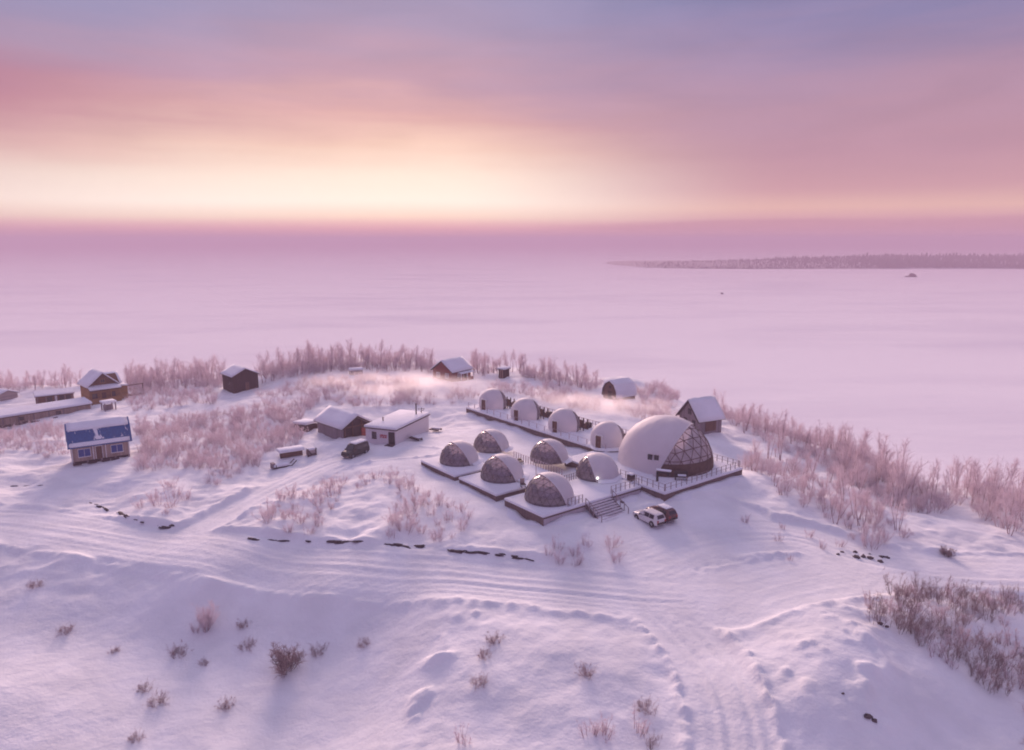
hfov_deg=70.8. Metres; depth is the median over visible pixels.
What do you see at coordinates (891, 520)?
frosted shrub
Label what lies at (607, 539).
frosted shrub
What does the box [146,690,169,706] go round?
dry shrub
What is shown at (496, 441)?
glazed dome
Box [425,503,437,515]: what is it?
bare shrub
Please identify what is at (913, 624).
brown shrub
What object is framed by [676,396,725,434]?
steep roof house
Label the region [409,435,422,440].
wooden ramp
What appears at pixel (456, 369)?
red house
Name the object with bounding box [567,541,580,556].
frosted shrub
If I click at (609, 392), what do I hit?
door
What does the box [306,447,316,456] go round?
metal frame crate
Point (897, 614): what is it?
brown shrub
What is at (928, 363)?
lake
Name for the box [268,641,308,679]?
round shrub
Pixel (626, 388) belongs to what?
arched barn
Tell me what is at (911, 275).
rock islet
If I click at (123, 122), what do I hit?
sky
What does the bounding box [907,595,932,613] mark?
bare shrub
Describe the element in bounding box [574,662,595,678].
dry shrub
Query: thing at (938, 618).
brown shrub
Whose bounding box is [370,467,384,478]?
bare shrub
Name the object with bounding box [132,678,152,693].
dry shrub
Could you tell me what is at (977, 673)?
brown shrub
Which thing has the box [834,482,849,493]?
frosted shrub
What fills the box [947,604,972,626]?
brown shrub
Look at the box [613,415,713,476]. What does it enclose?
hall dome
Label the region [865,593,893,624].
brown shrub
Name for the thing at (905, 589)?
bare shrub
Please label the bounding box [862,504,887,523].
frosted shrub
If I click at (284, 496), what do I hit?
frosted shrub
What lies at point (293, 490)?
bare shrub
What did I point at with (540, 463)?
railing
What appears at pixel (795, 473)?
frosted shrub
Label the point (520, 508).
terrace
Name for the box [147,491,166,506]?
frosted shrub
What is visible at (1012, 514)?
frosted birch
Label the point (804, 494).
frosted shrub
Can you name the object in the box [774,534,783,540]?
bare shrub
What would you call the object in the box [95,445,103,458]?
door
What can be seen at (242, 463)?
frosted shrub
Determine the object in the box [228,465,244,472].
frosted shrub
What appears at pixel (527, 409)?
white dome
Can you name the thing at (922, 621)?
brown shrub
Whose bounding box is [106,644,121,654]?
dry shrub
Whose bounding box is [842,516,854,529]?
bare shrub
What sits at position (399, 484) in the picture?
frosted shrub
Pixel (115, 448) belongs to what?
window
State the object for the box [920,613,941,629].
brown shrub
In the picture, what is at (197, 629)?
frosted shrub
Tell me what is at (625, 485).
railing
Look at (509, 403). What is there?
shrub
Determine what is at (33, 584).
dry shrub
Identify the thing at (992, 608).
brown shrub
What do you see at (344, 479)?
frosted shrub
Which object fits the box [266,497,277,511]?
bare shrub
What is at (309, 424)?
snowed trailer cover
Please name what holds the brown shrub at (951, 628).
on the terrain
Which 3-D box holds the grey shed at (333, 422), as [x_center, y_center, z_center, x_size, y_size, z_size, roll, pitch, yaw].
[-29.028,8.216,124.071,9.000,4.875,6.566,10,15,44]
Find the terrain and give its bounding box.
[0,357,1023,749]
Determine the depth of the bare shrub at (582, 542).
80.61 m
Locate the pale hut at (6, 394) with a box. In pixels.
[0,388,19,400]
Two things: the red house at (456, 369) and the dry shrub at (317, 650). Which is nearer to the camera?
the dry shrub at (317, 650)
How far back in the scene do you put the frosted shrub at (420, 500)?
91.21 m
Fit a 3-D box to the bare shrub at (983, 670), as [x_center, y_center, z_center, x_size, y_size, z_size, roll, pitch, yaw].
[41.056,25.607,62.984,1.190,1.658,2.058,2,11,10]
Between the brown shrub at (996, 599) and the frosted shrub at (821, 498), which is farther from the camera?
the frosted shrub at (821, 498)
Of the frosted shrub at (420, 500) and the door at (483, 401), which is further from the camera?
the door at (483, 401)
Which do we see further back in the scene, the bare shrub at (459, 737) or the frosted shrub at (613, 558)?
the frosted shrub at (613, 558)
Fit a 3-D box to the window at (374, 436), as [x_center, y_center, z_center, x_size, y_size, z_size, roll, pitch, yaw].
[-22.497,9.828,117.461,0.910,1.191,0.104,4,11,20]
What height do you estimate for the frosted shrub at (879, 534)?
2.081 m
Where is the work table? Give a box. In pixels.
[276,445,304,458]
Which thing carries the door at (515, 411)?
in the white dome at (527, 409)
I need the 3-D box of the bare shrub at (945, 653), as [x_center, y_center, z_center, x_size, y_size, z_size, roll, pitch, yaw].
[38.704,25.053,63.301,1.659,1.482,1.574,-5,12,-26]
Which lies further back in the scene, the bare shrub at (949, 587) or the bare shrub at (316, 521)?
the bare shrub at (316, 521)
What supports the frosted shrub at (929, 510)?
on the terrain
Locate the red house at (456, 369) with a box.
[430,356,473,381]
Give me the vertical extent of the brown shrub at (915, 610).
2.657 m
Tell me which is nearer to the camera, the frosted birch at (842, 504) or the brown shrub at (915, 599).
the brown shrub at (915, 599)
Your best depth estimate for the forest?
1148.89 m
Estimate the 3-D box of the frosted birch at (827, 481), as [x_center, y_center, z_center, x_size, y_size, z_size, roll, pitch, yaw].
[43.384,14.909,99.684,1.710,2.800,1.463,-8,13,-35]
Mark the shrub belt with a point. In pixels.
(987, 487)
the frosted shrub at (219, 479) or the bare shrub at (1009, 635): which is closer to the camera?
the bare shrub at (1009, 635)
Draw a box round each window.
[77,448,90,457]
[110,443,123,452]
[372,431,376,438]
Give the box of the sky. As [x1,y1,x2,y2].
[0,0,1023,244]
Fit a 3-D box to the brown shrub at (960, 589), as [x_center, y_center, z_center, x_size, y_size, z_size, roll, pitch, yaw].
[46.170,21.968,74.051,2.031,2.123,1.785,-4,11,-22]
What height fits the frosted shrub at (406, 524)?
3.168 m
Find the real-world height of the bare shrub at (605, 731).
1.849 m
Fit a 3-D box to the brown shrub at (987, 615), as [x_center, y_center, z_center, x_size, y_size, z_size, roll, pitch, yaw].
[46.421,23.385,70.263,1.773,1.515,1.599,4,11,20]
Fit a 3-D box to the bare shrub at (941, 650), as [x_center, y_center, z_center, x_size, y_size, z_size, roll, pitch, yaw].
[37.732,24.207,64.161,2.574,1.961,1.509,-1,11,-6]
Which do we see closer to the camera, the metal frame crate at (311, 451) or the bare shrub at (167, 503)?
the bare shrub at (167, 503)
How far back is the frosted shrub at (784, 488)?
97.44 m
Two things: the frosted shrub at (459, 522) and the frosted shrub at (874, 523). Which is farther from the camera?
the frosted shrub at (874, 523)
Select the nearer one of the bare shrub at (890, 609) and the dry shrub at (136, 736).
the dry shrub at (136, 736)
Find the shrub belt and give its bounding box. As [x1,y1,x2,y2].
[0,338,1023,525]
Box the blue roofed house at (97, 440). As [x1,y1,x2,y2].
[64,416,131,465]
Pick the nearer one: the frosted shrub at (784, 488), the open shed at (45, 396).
the frosted shrub at (784, 488)
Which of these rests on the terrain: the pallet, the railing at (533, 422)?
the pallet
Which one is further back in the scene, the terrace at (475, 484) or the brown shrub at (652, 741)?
the terrace at (475, 484)
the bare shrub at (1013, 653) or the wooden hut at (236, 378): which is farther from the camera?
the wooden hut at (236, 378)
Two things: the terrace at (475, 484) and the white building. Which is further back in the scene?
the white building
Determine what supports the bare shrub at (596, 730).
on the terrain
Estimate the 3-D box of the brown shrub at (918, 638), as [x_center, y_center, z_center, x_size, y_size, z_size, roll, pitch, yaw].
[37.001,23.465,64.891,2.185,2.372,1.921,3,11,18]
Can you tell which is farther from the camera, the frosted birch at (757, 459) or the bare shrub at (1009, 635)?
the frosted birch at (757, 459)
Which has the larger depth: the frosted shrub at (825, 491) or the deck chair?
the frosted shrub at (825, 491)
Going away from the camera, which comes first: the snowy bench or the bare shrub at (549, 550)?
the bare shrub at (549, 550)
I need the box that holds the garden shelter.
[99,399,116,411]
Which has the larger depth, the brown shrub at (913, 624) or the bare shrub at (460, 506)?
the bare shrub at (460, 506)
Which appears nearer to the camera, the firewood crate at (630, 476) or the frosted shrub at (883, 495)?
the firewood crate at (630, 476)
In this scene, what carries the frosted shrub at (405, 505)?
on the terrain
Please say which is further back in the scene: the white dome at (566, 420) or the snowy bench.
the white dome at (566, 420)
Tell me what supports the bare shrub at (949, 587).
on the terrain
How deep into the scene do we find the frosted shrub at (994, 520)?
94.71 m
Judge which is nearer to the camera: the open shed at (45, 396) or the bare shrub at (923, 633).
the bare shrub at (923, 633)
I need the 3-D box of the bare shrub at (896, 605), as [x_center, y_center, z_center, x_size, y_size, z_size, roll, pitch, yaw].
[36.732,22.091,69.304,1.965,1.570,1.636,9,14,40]
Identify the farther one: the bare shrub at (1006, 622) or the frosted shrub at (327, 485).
the frosted shrub at (327, 485)
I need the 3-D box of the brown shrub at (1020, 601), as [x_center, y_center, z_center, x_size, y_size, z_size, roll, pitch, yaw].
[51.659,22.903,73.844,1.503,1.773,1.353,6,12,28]
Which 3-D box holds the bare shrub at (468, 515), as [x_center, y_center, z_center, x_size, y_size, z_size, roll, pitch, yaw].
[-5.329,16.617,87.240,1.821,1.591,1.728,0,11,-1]
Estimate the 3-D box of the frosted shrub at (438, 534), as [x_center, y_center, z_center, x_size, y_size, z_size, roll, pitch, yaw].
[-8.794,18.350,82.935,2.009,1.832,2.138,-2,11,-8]
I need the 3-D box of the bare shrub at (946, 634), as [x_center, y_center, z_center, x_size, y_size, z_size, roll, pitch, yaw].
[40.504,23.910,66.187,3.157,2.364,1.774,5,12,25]
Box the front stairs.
[585,490,628,521]
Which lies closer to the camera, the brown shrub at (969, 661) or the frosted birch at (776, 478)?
the brown shrub at (969, 661)
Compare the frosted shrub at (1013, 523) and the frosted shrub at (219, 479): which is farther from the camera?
the frosted shrub at (219, 479)
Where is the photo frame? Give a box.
[656,468,671,480]
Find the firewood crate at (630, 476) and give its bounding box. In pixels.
[627,472,634,481]
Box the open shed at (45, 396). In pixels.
[33,387,74,403]
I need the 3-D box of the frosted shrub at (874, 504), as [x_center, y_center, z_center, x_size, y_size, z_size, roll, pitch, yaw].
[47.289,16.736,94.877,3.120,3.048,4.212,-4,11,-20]
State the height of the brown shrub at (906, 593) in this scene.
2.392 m
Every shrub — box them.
[25,578,42,588]
[55,623,74,634]
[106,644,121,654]
[126,726,146,742]
[129,496,144,508]
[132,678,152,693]
[146,487,158,499]
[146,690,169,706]
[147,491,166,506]
[160,475,179,488]
[163,486,183,498]
[164,495,180,508]
[165,639,186,658]
[177,488,191,499]
[188,622,200,632]
[192,598,221,632]
[197,658,210,664]
[203,471,215,483]
[207,448,227,470]
[213,475,221,484]
[214,463,230,474]
[214,695,234,711]
[222,456,233,468]
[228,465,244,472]
[234,635,256,650]
[235,619,250,627]
[237,458,247,466]
[250,502,276,523]
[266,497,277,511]
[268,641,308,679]
[275,488,289,500]
[281,521,294,532]
[283,504,304,518]
[284,489,298,499]
[285,483,295,494]
[293,511,307,523]
[302,524,318,533]
[305,488,326,505]
[306,641,328,656]
[310,506,321,518]
[313,514,324,525]
[323,478,332,487]
[323,486,337,497]
[338,473,348,483]
[357,637,370,647]
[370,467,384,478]
[380,506,403,525]
[384,466,399,478]
[385,525,395,537]
[393,508,418,534]
[394,469,414,490]
[398,494,422,513]
[410,490,427,506]
[415,520,427,533]
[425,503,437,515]
[428,528,443,541]
[435,490,448,501]
[443,510,453,520]
[444,497,455,507]
[453,498,467,511]
[453,722,470,746]
[455,517,467,531]
[461,508,474,517]
[469,670,487,689]
[477,646,494,660]
[484,631,505,646]
[504,397,515,408]
[543,543,553,555]
[551,534,566,549]
[554,550,569,564]
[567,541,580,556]
[571,552,584,565]
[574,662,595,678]
[576,719,604,737]
[581,532,592,545]
[599,709,616,742]
[604,531,622,547]
[608,548,626,562]
[631,699,652,736]
[632,693,658,715]
[643,732,662,749]
[735,451,751,469]
[740,515,749,522]
[750,460,772,470]
[755,457,782,475]
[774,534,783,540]
[775,473,794,491]
[775,479,790,495]
[789,468,801,477]
[789,475,808,490]
[795,481,814,499]
[798,493,813,507]
[804,527,816,537]
[808,484,824,498]
[811,484,841,507]
[816,497,830,511]
[818,539,826,549]
[819,481,832,496]
[822,509,831,518]
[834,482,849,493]
[835,501,854,519]
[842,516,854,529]
[858,520,870,535]
[858,521,891,550]
[861,490,887,512]
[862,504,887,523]
[865,497,888,517]
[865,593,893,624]
[868,589,889,615]
[869,486,897,506]
[870,521,886,529]
[872,527,896,544]
[881,601,893,615]
[883,567,909,598]
[883,592,894,602]
[886,517,896,524]
[886,597,902,612]
[889,602,912,633]
[890,582,914,597]
[892,605,909,621]
[893,521,914,537]
[893,581,913,604]
[894,487,928,511]
[894,586,922,614]
[901,616,926,633]
[902,597,930,623]
[906,619,924,638]
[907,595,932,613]
[907,611,931,634]
[908,579,929,602]
[910,573,925,589]
[911,622,935,648]
[914,498,939,513]
[914,619,939,637]
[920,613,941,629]
[921,587,933,601]
[923,577,950,599]
[926,640,950,657]
[929,603,946,614]
[930,600,950,620]
[930,609,948,629]
[930,632,973,661]
[933,574,967,606]
[935,621,971,649]
[937,621,953,637]
[939,579,956,595]
[940,545,956,556]
[942,594,972,615]
[944,623,961,635]
[944,650,959,668]
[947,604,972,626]
[949,586,966,605]
[953,614,970,638]
[954,627,991,649]
[954,638,969,657]
[956,579,971,596]
[959,577,987,604]
[959,609,974,624]
[962,638,990,668]
[963,602,985,620]
[968,588,998,616]
[968,661,986,682]
[969,661,1005,692]
[972,624,1002,649]
[973,630,994,643]
[975,632,1005,667]
[975,663,990,678]
[978,586,1002,608]
[979,608,997,622]
[980,585,991,598]
[981,650,1009,675]
[987,589,1011,614]
[989,666,1016,696]
[993,508,1023,531]
[993,509,1015,528]
[994,585,1015,604]
[994,630,1010,648]
[997,611,1010,627]
[999,582,1021,604]
[999,653,1018,671]
[1000,597,1023,615]
[1001,617,1023,648]
[1002,644,1023,658]
[1003,653,1023,688]
[1003,670,1013,677]
[1011,592,1023,605]
[1014,662,1023,686]
[1015,643,1023,659]
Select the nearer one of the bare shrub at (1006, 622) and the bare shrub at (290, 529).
the bare shrub at (1006, 622)
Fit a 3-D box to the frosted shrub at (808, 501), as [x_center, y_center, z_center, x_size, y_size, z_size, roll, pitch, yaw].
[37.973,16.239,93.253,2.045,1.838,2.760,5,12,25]
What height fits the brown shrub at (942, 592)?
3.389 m
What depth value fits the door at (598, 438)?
109.84 m
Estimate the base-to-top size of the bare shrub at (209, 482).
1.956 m
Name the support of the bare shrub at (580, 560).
on the terrain
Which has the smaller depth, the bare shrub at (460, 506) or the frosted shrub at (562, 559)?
the frosted shrub at (562, 559)
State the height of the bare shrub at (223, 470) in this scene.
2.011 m
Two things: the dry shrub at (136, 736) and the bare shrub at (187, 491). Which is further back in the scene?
the bare shrub at (187, 491)
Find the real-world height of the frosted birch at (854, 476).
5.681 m
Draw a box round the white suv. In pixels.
[633,508,665,526]
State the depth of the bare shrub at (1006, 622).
69.97 m
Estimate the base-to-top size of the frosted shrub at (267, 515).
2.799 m
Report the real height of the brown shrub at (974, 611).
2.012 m
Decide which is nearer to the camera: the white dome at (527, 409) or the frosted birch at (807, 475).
the frosted birch at (807, 475)
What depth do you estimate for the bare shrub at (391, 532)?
83.75 m
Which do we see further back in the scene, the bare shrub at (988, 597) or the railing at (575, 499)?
the railing at (575, 499)
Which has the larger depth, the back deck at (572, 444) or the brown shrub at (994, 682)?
the back deck at (572, 444)
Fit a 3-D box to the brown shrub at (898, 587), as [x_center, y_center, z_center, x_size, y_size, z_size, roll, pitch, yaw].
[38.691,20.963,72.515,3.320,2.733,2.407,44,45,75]
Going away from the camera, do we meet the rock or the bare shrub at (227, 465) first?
the rock
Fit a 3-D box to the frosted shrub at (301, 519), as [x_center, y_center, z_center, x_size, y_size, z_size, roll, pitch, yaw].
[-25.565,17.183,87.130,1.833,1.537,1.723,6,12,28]
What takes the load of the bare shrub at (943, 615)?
on the terrain
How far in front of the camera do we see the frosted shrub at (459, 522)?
84.55 m
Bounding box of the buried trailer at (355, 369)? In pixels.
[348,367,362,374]
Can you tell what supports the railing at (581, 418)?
on the back deck at (572, 444)
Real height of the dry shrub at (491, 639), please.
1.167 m
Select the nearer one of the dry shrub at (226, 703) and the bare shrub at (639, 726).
the bare shrub at (639, 726)
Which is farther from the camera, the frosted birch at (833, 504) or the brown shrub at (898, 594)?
the frosted birch at (833, 504)
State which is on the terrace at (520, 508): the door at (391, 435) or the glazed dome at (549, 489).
the glazed dome at (549, 489)
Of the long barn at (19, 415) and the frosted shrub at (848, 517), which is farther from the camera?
the long barn at (19, 415)
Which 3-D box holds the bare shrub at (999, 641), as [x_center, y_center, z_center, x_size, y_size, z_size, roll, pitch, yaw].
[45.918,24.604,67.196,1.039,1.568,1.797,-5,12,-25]
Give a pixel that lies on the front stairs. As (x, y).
(609, 507)
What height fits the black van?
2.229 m
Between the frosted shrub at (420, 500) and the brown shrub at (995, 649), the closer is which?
the brown shrub at (995, 649)
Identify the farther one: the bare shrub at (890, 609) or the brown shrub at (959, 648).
the bare shrub at (890, 609)
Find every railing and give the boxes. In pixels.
[468,402,605,448]
[514,451,561,474]
[538,405,628,433]
[564,469,587,480]
[568,494,582,504]
[611,478,638,493]
[620,469,664,490]
[665,461,739,490]
[686,447,738,466]
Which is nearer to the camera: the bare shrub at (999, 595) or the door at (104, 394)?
the bare shrub at (999, 595)
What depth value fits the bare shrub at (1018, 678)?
62.50 m
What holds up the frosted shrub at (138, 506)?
on the terrain
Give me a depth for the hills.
1156.61 m
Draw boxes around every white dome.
[476,388,506,411]
[508,398,539,422]
[545,408,579,434]
[586,421,624,450]
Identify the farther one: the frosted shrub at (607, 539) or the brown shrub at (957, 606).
the frosted shrub at (607, 539)
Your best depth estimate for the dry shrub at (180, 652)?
69.60 m
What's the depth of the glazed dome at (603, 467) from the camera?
96.61 m
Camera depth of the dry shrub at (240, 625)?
72.38 m
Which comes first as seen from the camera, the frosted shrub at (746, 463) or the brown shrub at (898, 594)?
the brown shrub at (898, 594)
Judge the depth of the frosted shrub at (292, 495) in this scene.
93.61 m
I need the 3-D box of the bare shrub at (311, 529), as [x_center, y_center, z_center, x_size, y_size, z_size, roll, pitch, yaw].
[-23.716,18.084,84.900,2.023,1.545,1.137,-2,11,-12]
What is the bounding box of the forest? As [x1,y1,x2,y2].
[608,252,1023,268]
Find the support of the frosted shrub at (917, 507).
on the terrain
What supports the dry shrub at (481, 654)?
on the terrain
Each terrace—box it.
[420,456,483,480]
[459,472,529,501]
[477,452,570,480]
[504,478,640,525]
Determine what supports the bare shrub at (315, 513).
on the terrain
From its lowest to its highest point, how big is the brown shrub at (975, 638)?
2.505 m
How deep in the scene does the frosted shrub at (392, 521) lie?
85.49 m
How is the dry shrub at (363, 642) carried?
on the terrain
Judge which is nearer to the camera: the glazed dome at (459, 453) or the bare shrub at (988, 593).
the bare shrub at (988, 593)
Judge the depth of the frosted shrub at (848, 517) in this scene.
91.23 m
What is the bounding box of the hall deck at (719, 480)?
[564,450,742,501]
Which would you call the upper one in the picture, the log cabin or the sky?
the sky
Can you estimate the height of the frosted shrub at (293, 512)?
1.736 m
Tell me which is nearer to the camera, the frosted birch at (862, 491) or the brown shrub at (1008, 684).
the brown shrub at (1008, 684)
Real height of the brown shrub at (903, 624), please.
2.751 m
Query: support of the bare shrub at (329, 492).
on the terrain
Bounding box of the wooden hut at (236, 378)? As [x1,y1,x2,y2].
[220,364,259,393]
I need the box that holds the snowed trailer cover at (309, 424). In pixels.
[293,418,317,431]
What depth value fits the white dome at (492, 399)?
134.63 m
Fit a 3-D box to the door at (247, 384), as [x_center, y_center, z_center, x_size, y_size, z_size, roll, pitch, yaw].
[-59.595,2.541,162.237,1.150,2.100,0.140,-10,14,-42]
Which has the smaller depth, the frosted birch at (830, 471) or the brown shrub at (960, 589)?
the brown shrub at (960, 589)
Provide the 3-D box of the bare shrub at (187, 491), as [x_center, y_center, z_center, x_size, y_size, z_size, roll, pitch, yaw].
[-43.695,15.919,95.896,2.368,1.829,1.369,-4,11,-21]
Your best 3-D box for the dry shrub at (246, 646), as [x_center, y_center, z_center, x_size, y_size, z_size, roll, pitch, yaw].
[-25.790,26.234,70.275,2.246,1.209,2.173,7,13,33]
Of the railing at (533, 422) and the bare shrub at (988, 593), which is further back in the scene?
the railing at (533, 422)
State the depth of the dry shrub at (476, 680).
59.65 m
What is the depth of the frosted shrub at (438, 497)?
91.73 m
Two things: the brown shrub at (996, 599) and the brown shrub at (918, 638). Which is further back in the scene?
the brown shrub at (996, 599)
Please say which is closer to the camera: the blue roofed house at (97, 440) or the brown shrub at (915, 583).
the brown shrub at (915, 583)
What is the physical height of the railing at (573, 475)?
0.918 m
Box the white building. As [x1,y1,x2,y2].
[363,403,430,446]
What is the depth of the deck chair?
93.94 m
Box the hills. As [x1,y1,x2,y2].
[607,257,1023,268]
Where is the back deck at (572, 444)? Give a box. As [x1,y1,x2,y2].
[466,405,610,453]
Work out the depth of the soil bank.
82.75 m
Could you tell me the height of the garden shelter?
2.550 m
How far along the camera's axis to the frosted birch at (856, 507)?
89.20 m
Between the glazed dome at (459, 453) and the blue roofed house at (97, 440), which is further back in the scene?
the blue roofed house at (97, 440)
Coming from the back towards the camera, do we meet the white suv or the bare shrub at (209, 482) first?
the bare shrub at (209, 482)
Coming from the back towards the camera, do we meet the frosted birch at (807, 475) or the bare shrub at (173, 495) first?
the frosted birch at (807, 475)
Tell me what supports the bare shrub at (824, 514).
on the terrain
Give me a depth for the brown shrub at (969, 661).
63.65 m
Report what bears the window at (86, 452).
in the blue roofed house at (97, 440)
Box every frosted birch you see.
[746,438,763,470]
[768,463,778,481]
[772,470,781,486]
[800,474,809,491]
[803,465,816,489]
[821,475,829,488]
[823,486,857,523]
[824,462,835,481]
[831,493,838,514]
[832,460,849,499]
[843,476,874,519]
[847,462,874,495]
[850,487,872,525]
[886,458,915,507]
[887,494,909,530]
[1000,488,1021,535]
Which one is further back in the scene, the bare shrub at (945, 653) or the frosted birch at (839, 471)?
the frosted birch at (839, 471)
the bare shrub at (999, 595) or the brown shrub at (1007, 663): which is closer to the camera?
the brown shrub at (1007, 663)
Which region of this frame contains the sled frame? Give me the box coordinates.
[270,459,296,468]
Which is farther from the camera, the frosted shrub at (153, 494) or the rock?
the frosted shrub at (153, 494)
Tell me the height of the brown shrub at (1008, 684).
2.329 m
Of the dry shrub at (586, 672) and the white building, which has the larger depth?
the white building
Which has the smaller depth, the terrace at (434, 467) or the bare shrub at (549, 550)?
the bare shrub at (549, 550)
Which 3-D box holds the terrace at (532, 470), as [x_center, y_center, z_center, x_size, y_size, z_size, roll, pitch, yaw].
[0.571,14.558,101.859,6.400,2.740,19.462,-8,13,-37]
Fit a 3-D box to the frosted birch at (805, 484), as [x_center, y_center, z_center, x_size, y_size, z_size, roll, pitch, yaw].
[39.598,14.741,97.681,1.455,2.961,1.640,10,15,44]
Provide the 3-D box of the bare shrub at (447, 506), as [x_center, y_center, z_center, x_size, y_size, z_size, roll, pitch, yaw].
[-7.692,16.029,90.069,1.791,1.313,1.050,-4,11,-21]
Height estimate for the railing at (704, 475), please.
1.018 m
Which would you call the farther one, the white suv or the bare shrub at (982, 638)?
the white suv
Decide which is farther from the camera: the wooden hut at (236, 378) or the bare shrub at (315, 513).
the wooden hut at (236, 378)
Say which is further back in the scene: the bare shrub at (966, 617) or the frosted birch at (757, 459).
the frosted birch at (757, 459)
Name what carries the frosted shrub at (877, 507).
on the terrain
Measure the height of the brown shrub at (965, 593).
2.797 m
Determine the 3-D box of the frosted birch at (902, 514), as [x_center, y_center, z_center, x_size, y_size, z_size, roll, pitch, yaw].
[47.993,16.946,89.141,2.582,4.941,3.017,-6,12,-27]
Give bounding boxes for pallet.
[429,427,441,430]
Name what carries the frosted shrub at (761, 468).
on the terrain
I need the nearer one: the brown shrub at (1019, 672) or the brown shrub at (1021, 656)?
the brown shrub at (1019, 672)
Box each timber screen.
[539,406,551,418]
[578,417,591,430]
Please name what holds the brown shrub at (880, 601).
on the terrain
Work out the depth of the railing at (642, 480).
94.85 m
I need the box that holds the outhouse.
[497,366,510,377]
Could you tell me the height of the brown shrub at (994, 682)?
2.682 m
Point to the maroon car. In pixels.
(669, 512)
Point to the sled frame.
(273, 465)
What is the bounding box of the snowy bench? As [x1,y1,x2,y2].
[674,471,687,479]
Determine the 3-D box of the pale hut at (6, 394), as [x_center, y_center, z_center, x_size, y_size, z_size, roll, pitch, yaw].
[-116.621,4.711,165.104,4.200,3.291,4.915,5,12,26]
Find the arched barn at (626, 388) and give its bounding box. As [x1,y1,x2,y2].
[601,377,636,399]
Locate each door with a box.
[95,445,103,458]
[101,392,106,398]
[245,381,249,390]
[388,432,394,444]
[481,398,486,409]
[513,409,519,420]
[552,420,558,432]
[595,434,602,447]
[608,390,611,399]
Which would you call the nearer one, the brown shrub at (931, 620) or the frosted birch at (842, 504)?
the brown shrub at (931, 620)
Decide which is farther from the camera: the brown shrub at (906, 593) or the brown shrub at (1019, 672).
the brown shrub at (906, 593)
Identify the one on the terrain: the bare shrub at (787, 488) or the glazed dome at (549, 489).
the bare shrub at (787, 488)
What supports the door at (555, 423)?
in the white dome at (566, 420)
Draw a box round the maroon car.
[646,503,677,520]
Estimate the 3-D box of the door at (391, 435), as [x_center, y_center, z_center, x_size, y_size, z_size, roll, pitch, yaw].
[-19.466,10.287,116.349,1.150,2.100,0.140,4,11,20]
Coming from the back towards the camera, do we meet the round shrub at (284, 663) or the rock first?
the round shrub at (284, 663)
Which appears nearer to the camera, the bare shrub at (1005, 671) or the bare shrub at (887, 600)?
the bare shrub at (1005, 671)
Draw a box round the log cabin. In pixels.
[77,368,143,404]
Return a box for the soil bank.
[11,485,533,560]
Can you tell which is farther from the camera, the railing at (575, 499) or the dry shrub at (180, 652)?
the railing at (575, 499)
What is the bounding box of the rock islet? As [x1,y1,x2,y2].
[905,273,916,276]
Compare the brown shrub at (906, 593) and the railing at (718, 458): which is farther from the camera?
the railing at (718, 458)
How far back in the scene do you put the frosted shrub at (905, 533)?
86.72 m
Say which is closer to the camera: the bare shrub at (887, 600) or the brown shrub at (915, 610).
the brown shrub at (915, 610)
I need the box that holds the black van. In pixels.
[341,438,369,458]
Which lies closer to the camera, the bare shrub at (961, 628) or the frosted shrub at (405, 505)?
the bare shrub at (961, 628)
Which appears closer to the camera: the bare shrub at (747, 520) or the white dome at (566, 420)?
the bare shrub at (747, 520)
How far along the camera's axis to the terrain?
72.78 m
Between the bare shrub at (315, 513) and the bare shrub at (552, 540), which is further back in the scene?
the bare shrub at (315, 513)
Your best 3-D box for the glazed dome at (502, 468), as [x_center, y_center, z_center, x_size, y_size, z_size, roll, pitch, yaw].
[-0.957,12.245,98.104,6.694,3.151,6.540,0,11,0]
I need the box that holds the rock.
[864,713,872,718]
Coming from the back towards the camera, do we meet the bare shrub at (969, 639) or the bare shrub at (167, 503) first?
the bare shrub at (167, 503)
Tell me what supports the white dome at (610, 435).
on the back deck at (572, 444)
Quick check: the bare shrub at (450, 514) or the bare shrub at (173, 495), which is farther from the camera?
the bare shrub at (173, 495)
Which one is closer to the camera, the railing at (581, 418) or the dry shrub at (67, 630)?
the dry shrub at (67, 630)
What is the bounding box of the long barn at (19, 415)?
[0,397,91,428]
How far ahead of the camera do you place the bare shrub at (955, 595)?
73.01 m
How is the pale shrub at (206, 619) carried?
on the terrain
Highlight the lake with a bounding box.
[0,245,1023,493]
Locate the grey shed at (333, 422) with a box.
[313,405,371,438]
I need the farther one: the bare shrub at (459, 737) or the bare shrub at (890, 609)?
the bare shrub at (890, 609)
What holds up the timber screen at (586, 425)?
on the back deck at (572, 444)
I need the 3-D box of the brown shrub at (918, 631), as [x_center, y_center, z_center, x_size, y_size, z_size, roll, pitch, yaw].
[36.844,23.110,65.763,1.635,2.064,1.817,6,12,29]
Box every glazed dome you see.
[440,440,483,466]
[473,429,513,452]
[480,453,528,483]
[524,472,579,506]
[530,439,572,464]
[576,452,622,483]
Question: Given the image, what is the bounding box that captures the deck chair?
[520,478,525,486]
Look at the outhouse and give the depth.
167.89 m
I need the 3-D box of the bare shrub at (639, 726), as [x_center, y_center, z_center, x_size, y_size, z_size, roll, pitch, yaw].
[9.853,26.284,54.572,1.509,2.049,2.684,-1,11,-5]
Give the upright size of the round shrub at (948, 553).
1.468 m
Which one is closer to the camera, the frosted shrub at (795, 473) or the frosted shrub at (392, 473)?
the frosted shrub at (392, 473)
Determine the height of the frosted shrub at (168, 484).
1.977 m
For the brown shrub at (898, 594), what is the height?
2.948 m
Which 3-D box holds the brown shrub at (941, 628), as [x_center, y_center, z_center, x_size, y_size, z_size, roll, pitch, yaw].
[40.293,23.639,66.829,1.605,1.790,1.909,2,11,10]
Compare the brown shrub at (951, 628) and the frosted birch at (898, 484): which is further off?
the frosted birch at (898, 484)
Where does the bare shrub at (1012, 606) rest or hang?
on the terrain

